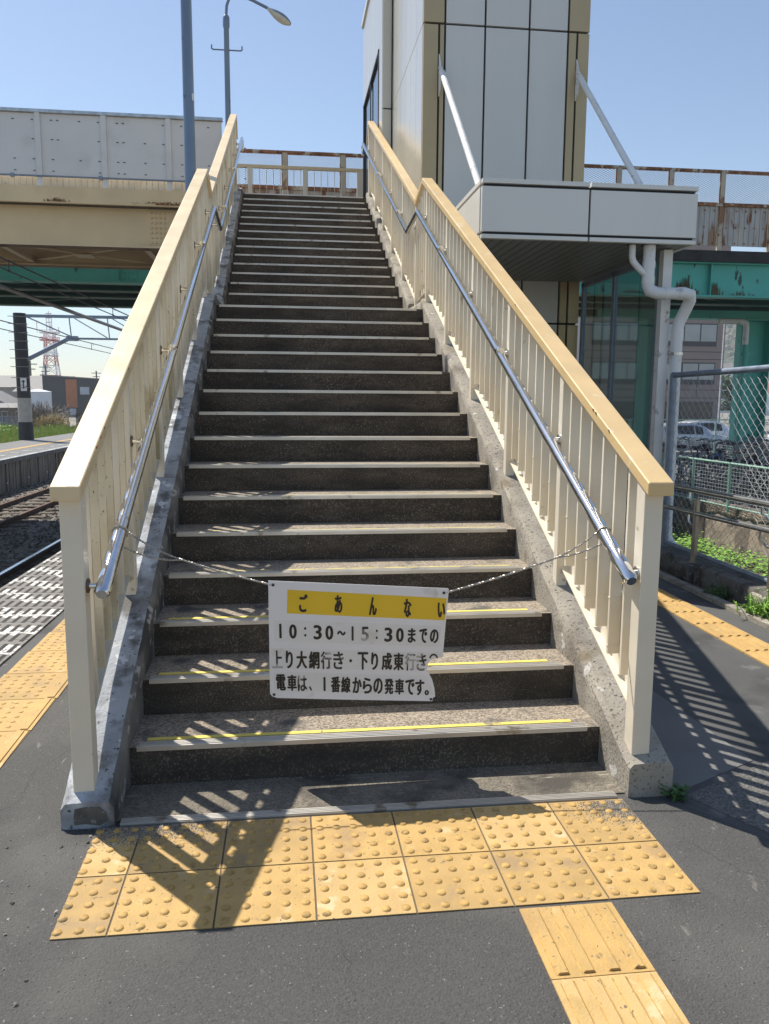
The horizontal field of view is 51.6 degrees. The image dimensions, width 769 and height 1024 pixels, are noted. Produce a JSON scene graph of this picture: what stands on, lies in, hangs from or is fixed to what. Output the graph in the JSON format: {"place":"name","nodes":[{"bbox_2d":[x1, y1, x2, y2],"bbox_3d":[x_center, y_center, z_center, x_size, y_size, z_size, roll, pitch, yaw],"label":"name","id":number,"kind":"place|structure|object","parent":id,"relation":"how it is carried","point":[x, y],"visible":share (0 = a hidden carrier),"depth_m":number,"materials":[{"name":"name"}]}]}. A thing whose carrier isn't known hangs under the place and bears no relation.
{"place":"outdoors","nodes":[
{"label":"outdoors","id":0,"kind":"place"},
{"bbox_2d":[0,391,16,402],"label":"shed","id":1,"kind":"structure","parent":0,"point":[5,397],"depth_m":107.66,"materials":[{"name":"metal"}]},
{"bbox_2d":[0,422,77,442],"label":"grass","id":2,"kind":"structure","parent":0,"point":[11,434],"depth_m":40.87,"materials":[{"name":"green plant"}]},
{"bbox_2d":[40,374,99,416],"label":"modern house","id":3,"kind":"structure","parent":0,"point":[73,395],"depth_m":111.37,"materials":[{"name":"concrete"}]},
{"bbox_2d":[80,387,89,394],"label":"window","id":4,"kind":"structure","parent":3,"relation":"in","point":[83,390],"depth_m":111.48,"materials":[{"name":"glass"}]},
{"bbox_2d":[0,0,768,377],"label":"sky","id":5,"kind":"structure","parent":0,"point":[678,83],"materials":[{"name":"blue"}]},
{"bbox_2d":[20,412,768,488],"bbox_3d":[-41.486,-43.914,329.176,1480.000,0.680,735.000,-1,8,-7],"label":"ground","id":6,"kind":"structure","parent":0,"point":[725,415],"depth_m":106.47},
{"bbox_2d":[0,403,32,415],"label":"workshop","id":7,"kind":"structure","parent":6,"relation":"on","point":[4,407],"depth_m":100.38,"materials":[{"name":"metal"}]},
{"bbox_2d":[0,477,60,587],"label":"track bed","id":8,"kind":"object","parent":6,"relation":"on","point":[30,535],"visible":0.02,"depth_m":16.64,"materials":[{"name":"gravel"}]},
{"bbox_2d":[0,562,41,566],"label":"sleeper","id":9,"kind":"object","parent":8,"relation":"on","point":[32,564],"visible":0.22,"depth_m":13.29,"materials":[{"name":"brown wood"}]},
{"bbox_2d":[0,516,47,518],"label":"sleeper","id":10,"kind":"object","parent":8,"relation":"on","point":[37,517],"visible":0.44,"depth_m":18.58,"materials":[{"name":"concrete"}]},
{"bbox_2d":[0,488,49,508],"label":"rail","id":11,"kind":"object","parent":8,"relation":"on","point":[5,505],"visible":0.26,"depth_m":21.46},
{"bbox_2d":[0,512,55,514],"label":"sleeper","id":12,"kind":"object","parent":8,"relation":"on","point":[2,513],"visible":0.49,"depth_m":19.22,"materials":[{"name":"concrete"}]},
{"bbox_2d":[0,501,58,527],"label":"rail","id":13,"kind":"object","parent":8,"relation":"on","point":[15,518],"depth_m":18.60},
{"bbox_2d":[0,508,58,511],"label":"sleeper","id":14,"kind":"object","parent":8,"relation":"on","point":[51,509],"visible":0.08,"depth_m":19.75,"materials":[{"name":"brown wood"}]},
{"bbox_2d":[0,502,58,504],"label":"sleeper","id":15,"kind":"object","parent":8,"relation":"on","point":[36,503],"visible":0.19,"depth_m":20.90,"materials":[{"name":"concrete"}]},
{"bbox_2d":[0,539,60,583],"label":"rail","id":16,"kind":"object","parent":8,"relation":"on","point":[23,564],"depth_m":13.24,"materials":[{"name":"metal"}]},
{"bbox_2d":[8,505,58,507],"bbox_3d":[-9.080,-0.093,20.422,1.960,0.130,0.220,0,8,-5],"label":"sleeper","id":17,"kind":"object","parent":8,"relation":"on","point":[29,506],"visible":0.12,"depth_m":20.36,"materials":[{"name":"brown wood"}]},
{"bbox_2d":[15,555,52,559],"bbox_3d":[-5.480,0.839,14.044,1.960,0.130,0.220,0,8,-5],"label":"sleeper","id":18,"kind":"object","parent":8,"relation":"on","point":[24,556],"visible":0.2,"depth_m":13.96,"materials":[{"name":"concrete"}]},
{"bbox_2d":[0,415,67,425],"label":"panel fence","id":19,"kind":"object","parent":6,"relation":"on","point":[4,419],"visible":0.2,"depth_m":58.88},
{"bbox_2d":[0,375,74,397],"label":"long house","id":20,"kind":"structure","parent":6,"relation":"on","point":[7,383],"depth_m":124.05,"materials":[{"name":"concrete"}]},
{"bbox_2d":[31,389,51,410],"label":"storage tank","id":21,"kind":"object","parent":6,"relation":"on","point":[43,396],"visible":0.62,"depth_m":102.22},
{"bbox_2d":[36,311,60,375],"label":"transmission tower","id":22,"kind":"structure","parent":6,"relation":"on","point":[54,353],"depth_m":283.13,"materials":[{"name":"metal"}]},
{"bbox_2d":[0,578,768,837],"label":"platform","id":23,"kind":"structure","parent":6,"relation":"on","point":[717,687],"depth_m":4.40,"materials":[{"name":"concrete"}]},
{"bbox_2d":[0,551,63,665],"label":"platform edge panels","id":24,"kind":"object","parent":23,"relation":"on","point":[31,603],"depth_m":5.87,"materials":[{"name":"concrete"}]},
{"bbox_2d":[0,619,67,768],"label":"tactile paving","id":25,"kind":"structure","parent":23,"relation":"on","point":[33,683],"depth_m":4.19,"materials":[{"name":"tile"}]},
{"bbox_2d":[180,0,195,193],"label":"lamp post","id":26,"kind":"object","parent":23,"relation":"on","point":[188,91],"visible":0.27,"depth_m":8.38,"materials":[{"name":"metal"}]},
{"bbox_2d":[60,188,673,829],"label":"staircase","id":27,"kind":"structure","parent":23,"relation":"on","point":[328,412],"depth_m":4.43,"materials":[{"name":"concrete"}]},
{"bbox_2d":[49,114,243,791],"bbox_3d":[-1.688,-2.555,7.761,0.171,5.706,10.866,-1,8,-7],"label":"stair railing","id":28,"kind":"object","parent":27,"relation":"on","point":[111,468],"visible":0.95,"depth_m":3.54,"materials":[{"name":"metal"}]},
{"bbox_2d":[111,525,271,585],"bbox_3d":[-0.748,0.168,3.090,0.623,0.237,0.049,0,8,-1],"label":"chain","id":29,"kind":"object","parent":28,"relation":"attached to","point":[160,551],"visible":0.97,"depth_m":3.09,"materials":[{"name":"metal"}]},
{"bbox_2d":[172,556,506,563],"bbox_3d":[-0.203,0.267,4.447,1.952,0.003,0.053,-1,8,-7],"label":"grit","id":30,"kind":"object","parent":27,"relation":"on","point":[297,560],"visible":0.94,"depth_m":4.41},
{"bbox_2d":[144,699,571,718],"bbox_3d":[-0.085,0.876,3.539,1.951,0.003,0.071,-1,8,-7],"label":"grit","id":31,"kind":"object","parent":27,"relation":"on","point":[319,711],"visible":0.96,"depth_m":3.54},
{"bbox_2d":[361,121,673,754],"bbox_3d":[0.338,-2.597,8.007,0.153,5.666,10.866,-1,8,-7],"label":"stair railing","id":32,"kind":"object","parent":27,"relation":"on","point":[562,429],"visible":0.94,"depth_m":4.04,"materials":[{"name":"metal"}]},
{"bbox_2d":[446,526,611,592],"bbox_3d":[0.591,0.190,3.235,0.690,0.264,0.051,-1,8,-7],"label":"chain","id":33,"kind":"object","parent":32,"relation":"attached to","point":[557,557],"visible":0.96,"depth_m":3.25,"materials":[{"name":"metal"}]},
{"bbox_2d":[268,581,448,700],"bbox_3d":[-0.103,0.528,3.214,0.718,0.544,0.069,-1,8,-7],"label":"notice board","id":34,"kind":"object","parent":33,"relation":"hanging from","point":[351,641],"visible":1,"depth_m":3.21,"materials":[{"name":"plastic"}]},
{"bbox_2d":[120,791,616,826],"bbox_3d":[-0.026,1.113,2.988,1.864,0.016,0.042,-1,8,-7],"label":"threshold strip","id":35,"kind":"object","parent":23,"relation":"on","point":[345,810],"visible":1,"depth_m":2.97,"materials":[{"name":"concrete"}]},
{"bbox_2d":[117,762,623,821],"bbox_3d":[-0.043,1.094,3.155,1.970,0.006,0.294,-1,8,-7],"label":"stair apron","id":36,"kind":"object","parent":23,"relation":"on","point":[152,800],"visible":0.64,"depth_m":3.14,"materials":[{"name":"concrete"}]},
{"bbox_2d":[130,762,594,788],"bbox_3d":[-0.052,1.076,3.254,1.922,0.004,0.100,-1,8,-7],"label":"grit","id":37,"kind":"object","parent":36,"relation":"on","point":[366,773],"visible":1,"depth_m":3.25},
{"bbox_2d":[0,686,768,1023],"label":"pavement sheet","id":38,"kind":"object","parent":23,"relation":"on","point":[478,966],"visible":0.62,"depth_m":2.21,"materials":[{"name":"asphalt"}]},
{"bbox_2d":[0,828,92,1007],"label":"pebbles","id":39,"kind":"object","parent":38,"relation":"on","point":[15,1004],"visible":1,"depth_m":2.39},
{"bbox_2d":[50,799,699,940],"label":"tactile paving","id":40,"kind":"structure","parent":38,"relation":"on","point":[322,868],"depth_m":2.60,"materials":[{"name":"tile"}]},
{"bbox_2d":[83,818,289,860],"bbox_3d":[-0.634,1.138,2.773,0.760,0.003,0.225,-1,8,-7],"label":"grit","id":41,"kind":"object","parent":40,"relation":"on","point":[155,827],"visible":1,"depth_m":2.81,"materials":[{"name":"gravel"}]},
{"bbox_2d":[544,800,652,840],"bbox_3d":[0.771,1.128,2.905,0.331,0.003,0.290,-1,8,-7],"label":"grit","id":42,"kind":"object","parent":40,"relation":"on","point":[614,807],"visible":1,"depth_m":2.99,"materials":[{"name":"gravel"}]},
{"bbox_2d":[519,902,689,1023],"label":"tactile paving","id":43,"kind":"structure","parent":38,"relation":"on","point":[599,967],"depth_m":2.15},
{"bbox_2d":[361,0,698,359],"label":"lift tower","id":44,"kind":"structure","parent":23,"relation":"on","point":[475,110],"depth_m":9.21,"materials":[{"name":"white metal"}]},
{"bbox_2d":[365,63,377,196],"bbox_3d":[-0.211,-6.102,13.312,0.007,2.010,2.290,-1,8,-7],"label":"lobby door","id":45,"kind":"structure","parent":44,"relation":"in","point":[374,87],"depth_m":13.25,"materials":[{"name":"glass"}]},
{"bbox_2d":[627,244,695,544],"bbox_3d":[2.551,-1.035,7.542,0.685,2.904,0.248,-1,8,-7],"label":"drain pipe","id":46,"kind":"object","parent":44,"relation":"attached to","point":[646,272],"visible":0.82,"depth_m":7.39,"materials":[{"name":"plastic"}]},
{"bbox_2d":[658,782,689,801],"bbox_3d":[1.129,1.083,3.088,0.110,0.062,0.121,8,11,42],"label":"weed","id":47,"kind":"object","parent":23,"relation":"on","point":[679,792],"visible":1,"depth_m":3.09,"materials":[{"name":"green plant"}]},
{"bbox_2d":[622,579,768,666],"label":"tactile paving","id":48,"kind":"structure","parent":23,"relation":"on","point":[751,646],"depth_m":5.39,"materials":[{"name":"tile"}]},
{"bbox_2d":[624,554,768,629],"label":"kerb","id":49,"kind":"structure","parent":23,"relation":"attached to","point":[730,607],"depth_m":6.08,"materials":[{"name":"concrete"}]},
{"bbox_2d":[651,691,751,787],"bbox_3d":[1.203,0.909,4.522,0.480,0.004,2.780,-1,8,-7],"label":"pavement patch","id":50,"kind":"object","parent":23,"relation":"on","point":[696,752],"visible":0.29,"depth_m":3.54,"materials":[{"name":"asphalt"}]},
{"bbox_2d":[686,760,768,833],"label":"pavement coarse","id":51,"kind":"object","parent":23,"relation":"on","point":[742,796],"visible":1,"depth_m":3.11,"materials":[{"name":"asphalt"}]},
{"bbox_2d":[575,317,580,362],"bbox_3d":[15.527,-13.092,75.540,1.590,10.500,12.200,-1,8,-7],"label":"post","id":52,"kind":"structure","parent":6,"relation":"on","point":[578,335],"depth_m":69.31,"materials":[{"name":"metal"}]},
{"bbox_2d":[659,545,768,606],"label":"wall","id":53,"kind":"structure","parent":6,"relation":"on","point":[740,585],"depth_m":6.52,"materials":[{"name":"concrete"}]},
{"bbox_2d":[613,474,768,607],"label":"metal railing","id":54,"kind":"object","parent":53,"relation":"on","point":[685,571],"visible":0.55,"depth_m":6.75,"materials":[{"name":"silver metal"}]},
{"bbox_2d":[661,364,768,582],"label":"chain link fence","id":55,"kind":"object","parent":53,"relation":"on","point":[673,392],"visible":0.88,"depth_m":6.87,"materials":[{"name":"metal"}]},
{"bbox_2d":[720,374,732,422],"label":"tree","id":56,"kind":"object","parent":6,"relation":"on","point":[727,387],"visible":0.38,"depth_m":101.80,"materials":[{"name":"green plant"}]},
{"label":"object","id":57,"kind":"structure","parent":6,"relation":"on","visible":0},
{"bbox_2d":[0,451,65,493],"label":"platform wall","id":58,"kind":"structure","parent":57,"relation":"attached to","point":[20,474],"depth_m":25.28,"materials":[{"name":"grey concrete"}]},
{"bbox_2d":[0,433,73,464],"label":"platform","id":59,"kind":"structure","parent":57,"relation":"on","point":[15,444],"depth_m":28.86,"materials":[{"name":"concrete"}]},
{"bbox_2d":[0,444,67,460],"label":"platform edge line","id":60,"kind":"object","parent":59,"relation":"on","point":[33,452],"visible":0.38,"depth_m":26.56,"materials":[{"name":"white paint"}]},
{"bbox_2d":[0,439,71,451],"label":"tactile paving","id":61,"kind":"structure","parent":59,"relation":"on","point":[34,445],"depth_m":29.82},
{"bbox_2d":[8,313,128,439],"bbox_3d":[-8.833,-5.764,34.264,13.604,5.300,0.605,-1,8,-7],"label":"catenary mast","id":62,"kind":"object","parent":59,"relation":"on","point":[24,404],"visible":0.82,"depth_m":33.36,"materials":[{"name":"metal"}]},
{"bbox_2d":[0,320,113,353],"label":"contact line","id":63,"kind":"object","parent":62,"relation":"hanging from","point":[51,333],"visible":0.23,"depth_m":21.80,"materials":[{"name":"metal"}]},
{"bbox_2d":[0,284,122,330],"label":"feeder cable","id":64,"kind":"object","parent":62,"relation":"attached to","point":[21,293],"visible":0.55,"depth_m":18.16,"materials":[{"name":"rubber"}]},
{"bbox_2d":[0,256,128,320],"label":"contact line","id":65,"kind":"object","parent":62,"relation":"hanging from","point":[9,270],"visible":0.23,"depth_m":14.31,"materials":[{"name":"metal"}]},
{"bbox_2d":[0,107,245,269],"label":"footbridge","id":66,"kind":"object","parent":57,"relation":"on","point":[46,220],"visible":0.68,"depth_m":12.39,"materials":[{"name":"metal"}]},
{"bbox_2d":[211,0,290,127],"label":"street lamp","id":67,"kind":"object","parent":66,"relation":"attached to","point":[280,17],"visible":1,"depth_m":12.21,"materials":[{"name":"metal"}]},
{"bbox_2d":[237,164,362,196],"bbox_3d":[-3.088,-5.823,14.566,6.600,1.065,0.080,-1,8,-7],"label":"deck railing","id":68,"kind":"object","parent":66,"relation":"on","point":[305,169],"visible":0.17,"depth_m":14.68,"materials":[{"name":"metal"}]},
{"bbox_2d":[664,245,730,422],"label":"office building","id":69,"kind":"structure","parent":0,"point":[702,344],"depth_m":69.91,"materials":[{"name":"beige tile"}]},
{"bbox_2d":[678,402,712,421],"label":"window","id":70,"kind":"structure","parent":69,"relation":"in","point":[681,408],"depth_m":70.39,"materials":[{"name":"glass"}]},
{"bbox_2d":[680,362,714,384],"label":"window","id":71,"kind":"structure","parent":69,"relation":"in","point":[686,366],"depth_m":69.95,"materials":[{"name":"glass"}]},
{"bbox_2d":[683,323,717,346],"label":"window","id":72,"kind":"structure","parent":69,"relation":"in","point":[695,334],"depth_m":69.49,"materials":[{"name":"glass"}]},
{"bbox_2d":[659,538,766,618],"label":"soil bank","id":73,"kind":"structure","parent":0,"point":[748,567],"depth_m":12.13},
{"bbox_2d":[672,500,691,540],"bbox_3d":[5.367,0.115,14.565,0.280,0.847,0.751,-5,10,-32],"label":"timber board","id":74,"kind":"object","parent":73,"relation":"on","point":[685,517],"visible":0.29,"depth_m":14.34,"materials":[{"name":"grey wood"}]},
{"bbox_2d":[700,581,733,600],"bbox_3d":[2.596,0.610,6.230,0.225,0.133,0.229,-1,8,-7],"label":"weed","id":75,"kind":"object","parent":73,"relation":"on","point":[721,592],"visible":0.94,"depth_m":6.21,"materials":[{"name":"green plant"}]},
{"bbox_2d":[672,520,768,575],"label":"ivy cover","id":76,"kind":"object","parent":73,"relation":"on","point":[723,558],"visible":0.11,"depth_m":12.49,"materials":[{"name":"green plant"}]},
{"bbox_2d":[675,496,768,565],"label":"stone wall","id":77,"kind":"structure","parent":73,"relation":"on","point":[732,528],"depth_m":13.30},
{"bbox_2d":[732,588,768,619],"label":"weed","id":78,"kind":"object","parent":73,"relation":"on","point":[758,609],"visible":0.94,"depth_m":5.67,"materials":[{"name":"green plant"}]},
{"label":"lift floor","id":79,"kind":"structure","parent":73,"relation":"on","visible":0},
{"bbox_2d":[579,249,672,544],"bbox_3d":[2.524,-1.165,8.756,0.090,2.934,2.200,-1,8,-7],"label":"glass screen","id":80,"kind":"object","parent":79,"relation":"on","point":[624,334],"visible":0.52,"depth_m":8.33,"materials":[{"name":"clear glass"}]},
{"bbox_2d":[662,431,768,479],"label":"parking lot","id":81,"kind":"structure","parent":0,"point":[765,436],"depth_m":38.42,"materials":[{"name":"asphalt"}]},
{"bbox_2d":[0,249,768,478],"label":"road bridge","id":82,"kind":"structure","parent":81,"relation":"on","point":[729,284],"depth_m":17.28,"materials":[{"name":"teal paint"}]},
{"bbox_2d":[14,148,768,251],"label":"bridge fence","id":83,"kind":"object","parent":82,"relation":"on","point":[720,223],"visible":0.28,"depth_m":16.74,"materials":[{"name":"metal"}]},
{"bbox_2d":[718,318,755,476],"bbox_3d":[8.608,-2.324,19.730,1.000,4.817,0.200,-1,8,-7],"label":"downpipe","id":84,"kind":"object","parent":82,"relation":"attached to","point":[744,354],"visible":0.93,"depth_m":19.54,"materials":[{"name":"plastic"}]},
{"bbox_2d":[662,423,728,451],"bbox_3d":[14.910,-3.637,39.157,4.320,1.475,1.960,-1,8,-7],"label":"parked car","id":85,"kind":"object","parent":81,"relation":"on","point":[693,434],"visible":0.27,"depth_m":38.37,"materials":[{"name":"paint"}]},
{"bbox_2d":[678,420,728,436],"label":"parked car","id":86,"kind":"object","parent":81,"relation":"on","point":[720,430],"visible":0.09,"depth_m":43.27,"materials":[{"name":"paint"}]},
{"bbox_2d":[664,419,768,452],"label":"wire fence","id":87,"kind":"object","parent":81,"relation":"on","point":[715,420],"visible":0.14,"depth_m":31.82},
{"bbox_2d":[673,479,768,519],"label":"bicycle park","id":88,"kind":"structure","parent":81,"relation":"on","point":[677,498],"depth_m":15.63,"materials":[{"name":"metal"}]},
{"bbox_2d":[662,436,708,484],"bbox_3d":[6.292,-1.119,17.395,1.734,1.069,0.556,0,8,-2],"label":"bicycle","id":89,"kind":"object","parent":88,"relation":"on","point":[703,457],"visible":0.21,"depth_m":17.36,"materials":[{"name":"black metal"}]},
{"bbox_2d":[663,437,732,486],"bbox_3d":[6.593,-1.062,17.013,1.734,1.069,0.556,0,8,0],"label":"bicycle","id":90,"kind":"object","parent":88,"relation":"on","point":[704,445],"visible":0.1,"depth_m":16.98,"materials":[{"name":"black metal"}]},
{"bbox_2d":[675,438,728,488],"bbox_3d":[6.398,-1.000,16.570,1.734,1.069,0.556,0,8,-5],"label":"bicycle","id":91,"kind":"object","parent":88,"relation":"on","point":[684,446],"visible":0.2,"depth_m":16.57,"materials":[{"name":"black metal"}]},
{"bbox_2d":[674,439,735,491],"bbox_3d":[6.535,-0.942,16.168,1.734,1.069,0.556,-1,8,-7],"label":"bicycle","id":92,"kind":"object","parent":88,"relation":"on","point":[697,456],"visible":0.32,"depth_m":16.14,"materials":[{"name":"metal"}]},
{"bbox_2d":[661,454,768,516],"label":"fence","id":93,"kind":"object","parent":88,"relation":"on","point":[727,506],"visible":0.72,"depth_m":13.44,"materials":[{"name":"metal"}]},
{"bbox_2d":[676,440,755,493],"bbox_3d":[6.575,-0.883,15.754,1.734,1.069,0.556,-1,8,-11],"label":"bicycle","id":94,"kind":"object","parent":88,"relation":"on","point":[708,457],"visible":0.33,"depth_m":15.69,"materials":[{"name":"metal"}]},
{"bbox_2d":[688,441,768,496],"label":"bicycle","id":95,"kind":"object","parent":88,"relation":"on","point":[722,459],"visible":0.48,"depth_m":15.32,"materials":[{"name":"black metal"}]},
{"bbox_2d":[704,436,768,483],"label":"bicycle","id":96,"kind":"object","parent":88,"relation":"on","point":[714,453],"visible":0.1,"depth_m":17.77,"materials":[{"name":"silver metal"}]},
{"bbox_2d":[706,442,768,499],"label":"bicycle","id":97,"kind":"object","parent":88,"relation":"on","point":[720,464],"visible":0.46,"depth_m":14.91,"materials":[{"name":"black metal"}]},
{"bbox_2d":[715,444,768,501],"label":"bicycle","id":98,"kind":"object","parent":88,"relation":"on","point":[733,456],"visible":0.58,"depth_m":14.46,"materials":[{"name":"metal"}]},
{"bbox_2d":[720,447,768,504],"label":"bicycle","id":99,"kind":"object","parent":88,"relation":"on","point":[754,455],"visible":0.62,"depth_m":14.02,"materials":[{"name":"metal"}]},
{"bbox_2d":[732,438,764,482],"bbox_3d":[8.128,-1.036,16.903,1.734,1.069,0.556,-2,8,-15],"label":"bicycle","id":100,"kind":"object","parent":88,"relation":"on","point":[747,440],"visible":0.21,"depth_m":16.75,"materials":[{"name":"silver metal"}]},
{"bbox_2d":[739,468,768,507],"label":"bicycle","id":101,"kind":"object","parent":88,"relation":"on","point":[754,470],"visible":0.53,"depth_m":13.71,"materials":[{"name":"metal"}]},
{"bbox_2d":[744,439,768,487],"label":"bicycle","id":102,"kind":"object","parent":88,"relation":"on","point":[760,441],"visible":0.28,"depth_m":16.42,"materials":[{"name":"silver metal"}]},
{"bbox_2d":[754,471,768,511],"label":"bicycle","id":103,"kind":"object","parent":88,"relation":"on","point":[760,481],"visible":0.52,"depth_m":13.16,"materials":[{"name":"metal"}]},
{"bbox_2d":[717,324,724,421],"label":"flagpole","id":104,"kind":"object","parent":81,"relation":"on","point":[721,375],"depth_m":54.62,"materials":[{"name":"white paint"}]},
{"bbox_2d":[720,363,733,412],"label":"house","id":105,"kind":"structure","parent":0,"point":[728,365],"depth_m":197.63,"materials":[{"name":"concrete"}]},
{"bbox_2d":[724,328,732,362],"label":"hill","id":106,"kind":"structure","parent":0,"point":[728,361],"depth_m":383.28,"materials":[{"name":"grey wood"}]},
{"bbox_2d":[724,324,768,381],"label":"woodland","id":107,"kind":"object","parent":106,"relation":"on","point":[729,349],"depth_m":397.84,"materials":[{"name":"green wood"}]},
{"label":"grass bank","id":108,"kind":"structure","parent":0,"visible":0},
{"bbox_2d":[3,399,81,426],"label":"dry bush","id":109,"kind":"object","parent":108,"relation":"on","point":[40,410],"visible":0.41,"depth_m":51.09,"materials":[{"name":"plant"}]},
{"bbox_2d":[33,413,73,427],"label":"dry bush","id":110,"kind":"object","parent":108,"relation":"on","point":[53,419],"visible":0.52,"depth_m":49.35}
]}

